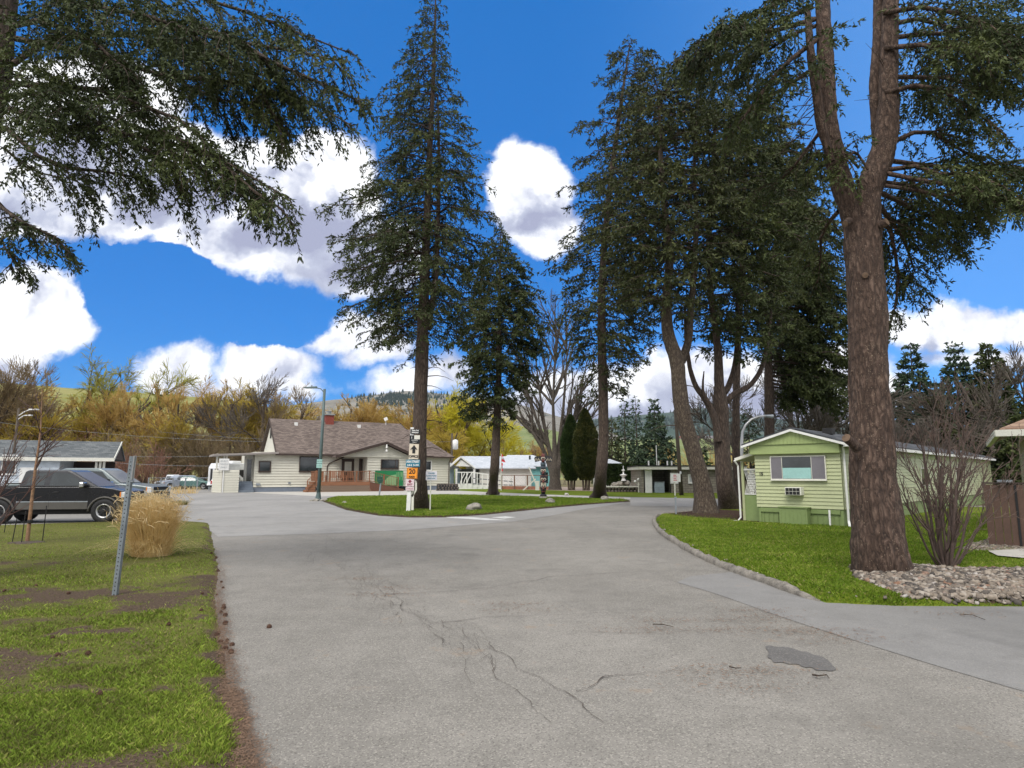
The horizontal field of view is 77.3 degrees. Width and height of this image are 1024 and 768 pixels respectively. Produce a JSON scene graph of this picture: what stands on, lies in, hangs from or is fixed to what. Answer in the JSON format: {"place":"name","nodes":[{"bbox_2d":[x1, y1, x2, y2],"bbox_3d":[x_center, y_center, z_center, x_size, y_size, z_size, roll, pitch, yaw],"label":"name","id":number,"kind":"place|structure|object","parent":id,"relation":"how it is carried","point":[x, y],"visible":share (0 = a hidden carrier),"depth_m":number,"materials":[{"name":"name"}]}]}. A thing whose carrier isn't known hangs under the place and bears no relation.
{"place":"outdoors","nodes":[
{"label":"outdoors","id":0,"kind":"place"},
{"bbox_2d":[0,521,247,767],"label":"lawn ground","id":1,"kind":"structure","parent":0,"point":[159,600],"depth_m":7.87,"materials":[{"name":"green plant"}]},
{"bbox_2d":[0,404,63,525],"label":"bare shrub","id":2,"kind":"object","parent":1,"relation":"on","point":[8,461],"visible":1,"depth_m":11.48,"materials":[{"name":"brown plant"}]},
{"bbox_2d":[20,385,76,540],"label":"young tree","id":3,"kind":"object","parent":1,"relation":"on","point":[28,529],"visible":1,"depth_m":15.20,"materials":[{"name":"brown plant"}]},
{"bbox_2d":[112,456,136,594],"bbox_3d":[-5.151,1.957,8.482,0.159,2.011,0.387,4,-9,-29],"label":"leaning post","id":4,"kind":"object","parent":1,"relation":"on","point":[124,521],"visible":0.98,"depth_m":8.46,"materials":[{"name":"metal"}]},
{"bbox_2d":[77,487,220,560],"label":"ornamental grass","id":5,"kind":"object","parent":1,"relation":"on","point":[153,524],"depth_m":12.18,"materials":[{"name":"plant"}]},
{"bbox_2d":[0,0,387,294],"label":"overhanging fir tree","id":6,"kind":"object","parent":1,"relation":"on","point":[194,54],"visible":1,"depth_m":9.00,"materials":[{"name":"green plant"}]},
{"bbox_2d":[211,489,345,495],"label":"forecourt","id":7,"kind":"structure","parent":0,"point":[304,493],"depth_m":55.27,"materials":[{"name":"concrete"}]},
{"bbox_2d":[203,461,243,486],"bbox_3d":[-27.780,9.393,65.423,2.415,3.004,8.021,-5,-10,32],"label":"travel trailer","id":8,"kind":"object","parent":7,"relation":"on","point":[236,465],"depth_m":63.70,"materials":[{"name":"white paint"}]},
{"bbox_2d":[209,411,454,492],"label":"office house","id":9,"kind":"structure","parent":7,"relation":"on","point":[285,458],"depth_m":64.40,"materials":[{"name":"beige wood"}]},
{"bbox_2d":[299,456,318,471],"bbox_3d":[-19.842,7.858,62.601,1.920,1.514,0.090,5,-9,-30],"label":"window","id":10,"kind":"structure","parent":9,"relation":"in","point":[306,464],"depth_m":62.55,"materials":[{"name":"grey glass"}]},
{"bbox_2d":[375,471,402,485],"bbox_3d":[-12.421,9.541,64.745,2.974,1.514,0.052,5,-9,-30],"label":"banner","id":11,"kind":"object","parent":9,"relation":"attached to","point":[399,474],"visible":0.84,"depth_m":64.88,"materials":[{"name":"green plastic"}]},
{"bbox_2d":[303,470,403,491],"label":"wooden deck","id":12,"kind":"structure","parent":7,"relation":"on","point":[350,485],"depth_m":61.30,"materials":[{"name":"brown wood"}]},
{"bbox_2d":[0,383,578,479],"bbox_3d":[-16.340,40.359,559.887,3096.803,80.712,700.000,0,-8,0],"label":"hill","id":13,"kind":"structure","parent":0,"point":[65,392],"depth_m":485.07,"materials":[{"name":"brown plant"}]},
{"bbox_2d":[1,490,623,536],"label":"driveway","id":14,"kind":"structure","parent":0,"point":[238,514],"depth_m":24.21,"materials":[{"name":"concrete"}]},
{"bbox_2d":[0,440,124,485],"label":"carport cabin","id":15,"kind":"object","parent":14,"relation":"on","point":[69,454],"visible":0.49,"depth_m":45.33,"materials":[{"name":"grey metal"}]},
{"bbox_2d":[0,470,146,523],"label":"pickup truck","id":16,"kind":"object","parent":14,"relation":"on","point":[74,492],"visible":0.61,"depth_m":21.40,"materials":[{"name":"black paint"}]},
{"bbox_2d":[3,468,171,500],"bbox_3d":[-17.949,4.535,27.221,5.950,1.885,2.480,1,-8,-6],"label":"pickup truck","id":17,"kind":"object","parent":14,"relation":"on","point":[116,476],"visible":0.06,"depth_m":26.73,"materials":[{"name":"paint"}]},
{"bbox_2d":[286,391,623,440],"bbox_3d":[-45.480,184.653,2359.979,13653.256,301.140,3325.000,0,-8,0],"label":"mountain","id":18,"kind":"structure","parent":0,"point":[329,404],"depth_m":2004.87,"materials":[{"name":"green plant"}]},
{"bbox_2d":[342,389,502,416],"bbox_3d":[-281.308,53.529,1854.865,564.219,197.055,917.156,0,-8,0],"label":"ridge forest","id":19,"kind":"object","parent":18,"relation":"on","point":[390,396],"visible":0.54,"depth_m":2040.86,"materials":[{"name":"green plant"}]},
{"bbox_2d":[323,494,629,517],"bbox_3d":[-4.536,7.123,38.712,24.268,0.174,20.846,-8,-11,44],"label":"lawn ground","id":20,"kind":"structure","parent":0,"point":[419,516],"depth_m":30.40,"materials":[{"name":"green plant"}]},
{"bbox_2d":[304,385,325,498],"bbox_3d":[-12.883,3.753,41.434,1.469,7.424,0.480,0,-8,0],"label":"street lamp","id":21,"kind":"object","parent":20,"relation":"on","point":[319,467],"visible":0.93,"depth_m":41.32,"materials":[{"name":"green metal"}]},
{"bbox_2d":[406,427,419,510],"bbox_3d":[-4.234,3.674,27.390,0.601,3.627,0.192,0,-8,0],"label":"sign post","id":22,"kind":"object","parent":20,"relation":"on","point":[412,473],"visible":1,"depth_m":27.32,"materials":[{"name":"white metal"}]},
{"bbox_2d":[313,0,521,508],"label":"spruce tree","id":23,"kind":"object","parent":20,"relation":"on","point":[423,311],"visible":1,"depth_m":29.77,"materials":[{"name":"green plant"}]},
{"bbox_2d":[534,454,551,497],"bbox_3d":[2.059,6.185,42.677,1.149,3.053,0.701,-3,-9,22],"label":"totem pole","id":24,"kind":"object","parent":20,"relation":"on","point":[542,458],"visible":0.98,"depth_m":42.61,"materials":[{"name":"multicoloured wood"}]},
{"bbox_2d":[538,34,689,497],"bbox_3d":[7.004,-8.305,43.106,10.521,32.907,8.545,0,-8,0],"label":"fir tree","id":25,"kind":"object","parent":20,"relation":"on","point":[603,338],"visible":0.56,"depth_m":42.54,"materials":[{"name":"green plant"}]},
{"bbox_2d":[323,490,629,498],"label":"pavement","id":26,"kind":"structure","parent":0,"point":[376,493],"depth_m":55.10,"materials":[{"name":"concrete"}]},
{"bbox_2d":[0,0,1023,424],"label":"sky","id":27,"kind":"structure","parent":0,"point":[236,305],"materials":[{"name":"blue"}]},
{"bbox_2d":[149,480,1008,505],"bbox_3d":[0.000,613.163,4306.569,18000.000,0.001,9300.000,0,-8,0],"label":"ground","id":28,"kind":"structure","parent":0,"point":[578,483],"depth_m":108.33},
{"bbox_2d":[0,355,77,439],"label":"willow tree","id":29,"kind":"object","parent":28,"relation":"on","point":[8,394],"visible":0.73,"depth_m":86.56,"materials":[{"name":"brown plant"}]},
{"bbox_2d":[0,382,79,436],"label":"willow tree","id":30,"kind":"object","parent":28,"relation":"on","point":[67,404],"visible":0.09,"depth_m":101.64,"materials":[{"name":"brown plant"}]},
{"bbox_2d":[0,397,115,461],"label":"willow tree","id":31,"kind":"object","parent":28,"relation":"on","point":[49,423],"visible":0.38,"depth_m":86.17,"materials":[{"name":"brown plant"}]},
{"bbox_2d":[31,342,147,440],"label":"willow tree","id":32,"kind":"object","parent":28,"relation":"on","point":[93,385],"visible":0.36,"depth_m":106.73,"materials":[{"name":"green plant"}]},
{"bbox_2d":[54,395,179,468],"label":"willow tree","id":33,"kind":"object","parent":28,"relation":"on","point":[80,425],"visible":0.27,"depth_m":94.18,"materials":[{"name":"yellow plant"}]},
{"bbox_2d":[79,438,170,483],"bbox_3d":[-37.764,7.691,61.187,10.153,5.312,6.340,0,-8,0],"label":"red shrub","id":34,"kind":"object","parent":28,"relation":"on","point":[124,467],"visible":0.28,"depth_m":60.85,"materials":[{"name":"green plant"}]},
{"bbox_2d":[74,355,187,465],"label":"willow tree","id":35,"kind":"object","parent":28,"relation":"on","point":[111,387],"visible":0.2,"depth_m":107.22,"materials":[{"name":"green plant"}]},
{"bbox_2d":[80,381,191,482],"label":"willow tree","id":36,"kind":"object","parent":28,"relation":"on","point":[107,415],"visible":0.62,"depth_m":93.75,"materials":[{"name":"yellow plant"}]},
{"bbox_2d":[73,357,203,433],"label":"willow tree","id":37,"kind":"object","parent":28,"relation":"on","point":[184,382],"visible":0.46,"depth_m":115.26,"materials":[{"name":"yellow plant"}]},
{"bbox_2d":[78,418,228,482],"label":"thicket","id":38,"kind":"object","parent":28,"relation":"on","point":[180,457],"visible":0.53,"depth_m":84.59,"materials":[{"name":"brown plant"}]},
{"bbox_2d":[117,448,192,482],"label":"red shrub","id":39,"kind":"object","parent":28,"relation":"on","point":[147,470],"visible":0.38,"depth_m":74.67,"materials":[{"name":"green plant"}]},
{"bbox_2d":[118,411,208,475],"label":"willow tree","id":40,"kind":"object","parent":28,"relation":"on","point":[168,433],"visible":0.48,"depth_m":84.38,"materials":[{"name":"yellow plant"}]},
{"bbox_2d":[111,375,219,479],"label":"willow tree","id":41,"kind":"object","parent":28,"relation":"on","point":[171,408],"visible":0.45,"depth_m":93.25,"materials":[{"name":"yellow plant"}]},
{"bbox_2d":[130,422,260,482],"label":"thicket","id":42,"kind":"object","parent":28,"relation":"on","point":[194,459],"visible":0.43,"depth_m":85.26,"materials":[{"name":"brown plant"}]},
{"bbox_2d":[162,422,266,474],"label":"thicket","id":43,"kind":"object","parent":28,"relation":"on","point":[237,447],"visible":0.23,"depth_m":86.82,"materials":[{"name":"brown plant"}]},
{"bbox_2d":[171,368,288,452],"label":"willow tree","id":44,"kind":"object","parent":28,"relation":"on","point":[266,395],"visible":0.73,"depth_m":88.12,"materials":[{"name":"brown plant"}]},
{"bbox_2d":[198,379,267,480],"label":"willow tree","id":45,"kind":"object","parent":28,"relation":"on","point":[222,393],"visible":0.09,"depth_m":96.05,"materials":[{"name":"brown plant"}]},
{"bbox_2d":[198,377,321,459],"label":"willow tree","id":46,"kind":"object","parent":28,"relation":"on","point":[250,427],"visible":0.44,"depth_m":90.78,"materials":[{"name":"yellow plant"}]},
{"bbox_2d":[236,381,325,448],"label":"willow tree","id":47,"kind":"object","parent":28,"relation":"on","point":[276,406],"visible":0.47,"depth_m":97.36,"materials":[{"name":"yellow plant"}]},
{"bbox_2d":[315,392,389,422],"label":"willow tree","id":48,"kind":"object","parent":28,"relation":"on","point":[359,415],"visible":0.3,"depth_m":102.50,"materials":[{"name":"yellow plant"}]},
{"bbox_2d":[365,396,470,458],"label":"willow tree","id":49,"kind":"object","parent":28,"relation":"on","point":[408,425],"visible":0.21,"depth_m":97.37,"materials":[{"name":"yellow plant"}]},
{"bbox_2d":[410,379,470,464],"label":"willow tree","id":50,"kind":"object","parent":28,"relation":"on","point":[438,419],"visible":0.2,"depth_m":103.84,"materials":[{"name":"yellow plant"}]},
{"bbox_2d":[426,423,469,468],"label":"willow tree","id":51,"kind":"object","parent":28,"relation":"on","point":[435,440],"visible":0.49,"depth_m":93.33,"materials":[{"name":"yellow plant"}]},
{"bbox_2d":[427,391,489,468],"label":"willow tree","id":52,"kind":"object","parent":28,"relation":"on","point":[455,417],"visible":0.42,"depth_m":103.66,"materials":[{"name":"yellow plant"}]},
{"bbox_2d":[449,414,529,455],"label":"willow tree","id":53,"kind":"object","parent":28,"relation":"on","point":[508,444],"visible":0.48,"depth_m":101.82,"materials":[{"name":"yellow plant"}]},
{"bbox_2d":[444,222,551,494],"bbox_3d":[-1.055,-1.883,49.767,8.577,22.067,8.198,0,-8,0],"label":"spruce tree","id":54,"kind":"object","parent":28,"relation":"on","point":[518,295],"visible":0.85,"depth_m":49.00,"materials":[{"name":"green plant"}]},
{"bbox_2d":[590,418,629,483],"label":"spruce tree","id":55,"kind":"object","parent":28,"relation":"on","point":[611,453],"visible":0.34,"depth_m":83.44,"materials":[{"name":"green plant"}]},
{"bbox_2d":[613,399,638,462],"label":"spruce tree","id":56,"kind":"object","parent":28,"relation":"on","point":[629,446],"visible":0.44,"depth_m":87.73,"materials":[{"name":"green plant"}]},
{"bbox_2d":[626,395,647,462],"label":"spruce tree","id":57,"kind":"object","parent":28,"relation":"on","point":[636,420],"visible":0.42,"depth_m":92.13,"materials":[{"name":"green plant"}]},
{"bbox_2d":[630,399,680,464],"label":"spruce tree","id":58,"kind":"object","parent":28,"relation":"on","point":[662,441],"visible":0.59,"depth_m":81.20,"materials":[{"name":"green plant"}]},
{"bbox_2d":[678,61,837,502],"bbox_3d":[14.470,-6.740,37.228,9.081,27.116,8.367,-3,-9,19],"label":"fir tree","id":59,"kind":"object","parent":28,"relation":"on","point":[791,158],"visible":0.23,"depth_m":36.23,"materials":[{"name":"green plant"}]},
{"bbox_2d":[757,131,848,435],"bbox_3d":[21.145,-5.388,45.307,7.793,26.731,7.147,-2,-8,12],"label":"fir tree","id":60,"kind":"object","parent":28,"relation":"on","point":[805,375],"visible":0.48,"depth_m":43.75,"materials":[{"name":"green plant"}]},
{"bbox_2d":[893,407,987,463],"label":"bare tree","id":61,"kind":"object","parent":28,"relation":"on","point":[900,429],"visible":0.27,"depth_m":33.86,"materials":[{"name":"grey plant"}]},
{"bbox_2d":[934,341,994,454],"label":"spruce tree","id":62,"kind":"object","parent":28,"relation":"on","point":[964,377],"visible":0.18,"depth_m":52.21,"materials":[{"name":"green plant"}]},
{"bbox_2d":[988,405,1023,500],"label":"spruce tree","id":63,"kind":"object","parent":28,"relation":"on","point":[1005,448],"visible":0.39,"depth_m":39.77,"materials":[{"name":"green plant"}]},
{"bbox_2d":[458,489,717,498],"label":"back lawn ground","id":64,"kind":"structure","parent":0,"point":[621,494],"depth_m":53.53,"materials":[{"name":"green plant"}]},
{"bbox_2d":[456,472,513,488],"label":"fence","id":65,"kind":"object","parent":64,"relation":"on","point":[469,486],"depth_m":70.47,"materials":[{"name":"paint"}]},
{"bbox_2d":[450,456,535,487],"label":"white house","id":66,"kind":"structure","parent":64,"relation":"on","point":[515,465],"depth_m":74.77,"materials":[{"name":"white paint"}]},
{"bbox_2d":[502,475,549,489],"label":"wire fence","id":67,"kind":"object","parent":64,"relation":"on","point":[530,487],"visible":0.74,"depth_m":67.79,"materials":[{"name":"metal"}]},
{"bbox_2d":[507,455,549,485],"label":"teal house","id":68,"kind":"structure","parent":64,"relation":"on","point":[529,459],"depth_m":78.90,"materials":[{"name":"teal"}]},
{"bbox_2d":[468,289,614,489],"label":"ash tree","id":69,"kind":"object","parent":64,"relation":"on","point":[540,437],"visible":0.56,"depth_m":68.25,"materials":[{"name":"grey plant"}]},
{"bbox_2d":[560,414,579,489],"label":"cedar tree","id":70,"kind":"object","parent":64,"relation":"on","point":[566,462],"visible":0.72,"depth_m":64.50,"materials":[{"name":"green plant"}]},
{"bbox_2d":[572,408,598,490],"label":"cedar tree","id":71,"kind":"object","parent":64,"relation":"on","point":[584,445],"visible":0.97,"depth_m":63.10,"materials":[{"name":"green plant"}]},
{"bbox_2d":[606,463,644,485],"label":"hedge","id":72,"kind":"object","parent":64,"relation":"on","point":[614,471],"visible":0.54,"depth_m":65.73,"materials":[{"name":"green plant"}]},
{"bbox_2d":[674,411,683,494],"bbox_3d":[12.900,5.281,49.417,0.482,6.651,0.512,7,-11,-41],"label":"utility pole","id":73,"kind":"object","parent":64,"relation":"on","point":[679,467],"visible":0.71,"depth_m":49.28,"materials":[{"name":"brown wood"}]},
{"bbox_2d":[627,445,747,492],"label":"block building","id":74,"kind":"structure","parent":64,"relation":"on","point":[648,475],"depth_m":55.77,"materials":[{"name":"concrete"}]},
{"bbox_2d":[671,367,788,486],"bbox_3d":[20.398,3.851,59.214,10.825,12.726,9.324,-3,-9,22],"label":"bare tree","id":75,"kind":"object","parent":64,"relation":"on","point":[700,419],"visible":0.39,"depth_m":59.09,"materials":[{"name":"grey plant"}]},
{"bbox_2d":[731,408,762,489],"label":"spruce tree","id":76,"kind":"object","parent":64,"relation":"on","point":[748,438],"visible":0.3,"depth_m":57.84,"materials":[{"name":"green plant"}]},
{"bbox_2d":[758,369,910,434],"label":"bare tree","id":77,"kind":"object","parent":64,"relation":"on","point":[776,409],"visible":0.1,"depth_m":56.64,"materials":[{"name":"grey plant"}]},
{"bbox_2d":[757,349,919,442],"bbox_3d":[24.891,2.432,50.784,9.659,13.182,11.213,2,-8,-12],"label":"bare tree","id":78,"kind":"object","parent":64,"relation":"on","point":[820,421],"visible":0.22,"depth_m":48.73,"materials":[{"name":"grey plant"}]},
{"bbox_2d":[891,342,971,448],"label":"spruce tree","id":79,"kind":"object","parent":64,"relation":"on","point":[904,378],"visible":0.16,"depth_m":50.10,"materials":[{"name":"green plant"}]},
{"bbox_2d":[914,395,967,450],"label":"spruce tree","id":80,"kind":"object","parent":64,"relation":"on","point":[954,432],"visible":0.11,"depth_m":45.57,"materials":[{"name":"green plant"}]},
{"bbox_2d":[893,341,1023,457],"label":"bare tree","id":81,"kind":"object","parent":64,"relation":"on","point":[998,391],"visible":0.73,"depth_m":43.24,"materials":[{"name":"grey plant"}]},
{"bbox_2d":[959,342,1022,475],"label":"spruce tree","id":82,"kind":"object","parent":64,"relation":"on","point":[983,362],"visible":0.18,"depth_m":49.98,"materials":[{"name":"green plant"}]},
{"bbox_2d":[173,489,1023,767],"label":"road","id":83,"kind":"structure","parent":0,"point":[438,704],"depth_m":5.34,"materials":[{"name":"grey asphalt"}]},
{"bbox_2d":[176,476,207,489],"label":"parked car","id":84,"kind":"object","parent":83,"relation":"on","point":[193,480],"visible":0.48,"depth_m":70.99,"materials":[{"name":"green paint"}]},
{"bbox_2d":[210,544,277,767],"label":"fallen needles","id":85,"kind":"object","parent":83,"relation":"on","point":[235,706],"visible":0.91,"depth_m":4.41,"materials":[{"name":"brown plant"}]},
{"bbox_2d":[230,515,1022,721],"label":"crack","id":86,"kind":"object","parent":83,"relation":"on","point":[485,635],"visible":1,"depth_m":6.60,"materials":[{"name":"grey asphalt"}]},
{"bbox_2d":[306,576,983,697],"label":"scattered needles","id":87,"kind":"object","parent":83,"relation":"on","point":[702,631],"visible":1,"depth_m":6.59,"materials":[{"name":"brown plant"}]},
{"bbox_2d":[652,510,820,600],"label":"stone kerb","id":88,"kind":"structure","parent":83,"relation":"on","point":[785,586],"depth_m":10.60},
{"bbox_2d":[765,645,835,670],"bbox_3d":[2.500,2.412,5.649,0.503,0.001,0.794,0,-8,0],"label":"tar patch","id":89,"kind":"object","parent":83,"relation":"on","point":[801,658],"visible":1,"depth_m":5.61,"materials":[{"name":"grey asphalt"}]},
{"bbox_2d":[734,427,995,526],"bbox_3d":[17.810,4.278,29.856,4.318,3.124,27.350,-8,-11,44],"label":"mobile home","id":90,"kind":"object","parent":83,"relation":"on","point":[801,477],"visible":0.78,"depth_m":20.20,"materials":[{"name":"green"}]},
{"bbox_2d":[770,455,826,480],"bbox_3d":[8.902,2.630,19.967,1.710,0.775,0.080,-8,-11,44],"label":"window","id":91,"kind":"structure","parent":90,"relation":"in","point":[782,468],"depth_m":19.94,"materials":[{"name":"clear glass"}]},
{"bbox_2d":[848,563,1023,605],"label":"gravel bed","id":92,"kind":"object","parent":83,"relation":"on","point":[945,583],"visible":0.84,"depth_m":8.53,"materials":[{"name":"grey gravel"}]},
{"bbox_2d":[659,0,1023,572],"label":"great fir tree","id":93,"kind":"object","parent":92,"relation":"on","point":[979,198],"visible":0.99,"depth_m":10.36,"materials":[{"name":"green plant"}]},
{"bbox_2d":[895,367,1023,565],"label":"bare bush","id":94,"kind":"object","parent":92,"relation":"on","point":[952,534],"visible":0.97,"depth_m":10.63,"materials":[{"name":"brown plant"}]},
{"bbox_2d":[986,419,1023,487],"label":"side house","id":95,"kind":"structure","parent":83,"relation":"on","point":[1005,432],"depth_m":15.99,"materials":[{"name":"beige paint"}]},
{"bbox_2d":[467,426,753,478],"bbox_3d":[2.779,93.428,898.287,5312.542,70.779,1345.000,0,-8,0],"label":"green slope","id":96,"kind":"structure","parent":0,"point":[526,436],"depth_m":641.11,"materials":[{"name":"plant"}]},
{"bbox_2d":[630,498,717,506],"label":"side road","id":97,"kind":"structure","parent":0,"point":[688,502],"depth_m":38.76,"materials":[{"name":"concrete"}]},
{"bbox_2d":[592,408,844,439],"bbox_3d":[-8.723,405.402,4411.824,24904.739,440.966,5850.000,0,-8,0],"label":"mountain","id":98,"kind":"structure","parent":0,"point":[671,432],"depth_m":3504.30,"materials":[{"name":"green plant"}]},
{"bbox_2d":[593,404,849,432],"bbox_3d":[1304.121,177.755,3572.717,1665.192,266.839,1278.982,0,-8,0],"label":"blue ridge forest","id":99,"kind":"object","parent":98,"relation":"on","point":[697,424],"visible":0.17,"depth_m":3587.44,"materials":[{"name":"plant"}]},
{"bbox_2d":[656,507,1023,606],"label":"lawn ground","id":100,"kind":"structure","parent":0,"point":[734,513],"depth_m":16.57,"materials":[{"name":"green plant"}]},
{"bbox_2d":[580,48,765,512],"bbox_3d":[6.773,-4.798,27.015,7.253,20.503,7.408,-7,-10,39],"label":"leaning fir tree","id":101,"kind":"object","parent":100,"relation":"on","point":[703,491],"visible":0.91,"depth_m":26.64,"materials":[{"name":"green plant"}]},
{"bbox_2d":[655,86,828,508],"bbox_3d":[10.629,-3.942,29.260,7.297,20.170,6.936,8,-11,-43],"label":"forked fir tree","id":102,"kind":"object","parent":100,"relation":"on","point":[718,412],"visible":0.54,"depth_m":28.63,"materials":[{"name":"green plant"}]},
{"bbox_2d":[962,539,1023,550],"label":"gravel patch","id":103,"kind":"object","parent":100,"relation":"on","point":[988,545],"visible":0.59,"depth_m":13.20,"materials":[{"name":"grey gravel"}]},
{"bbox_2d":[990,548,1023,557],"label":"path slab","id":104,"kind":"structure","parent":103,"relation":"on","point":[1014,553],"depth_m":12.16,"materials":[{"name":"concrete"}]},
{"bbox_2d":[984,480,1023,546],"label":"board fence","id":105,"kind":"object","parent":100,"relation":"on","point":[1015,504],"visible":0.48,"depth_m":13.53,"materials":[{"name":"wood"}]},
{"bbox_2d":[678,572,1023,690],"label":"driveway","id":106,"kind":"structure","parent":0,"point":[980,648],"depth_m":6.85,"materials":[{"name":"concrete"}]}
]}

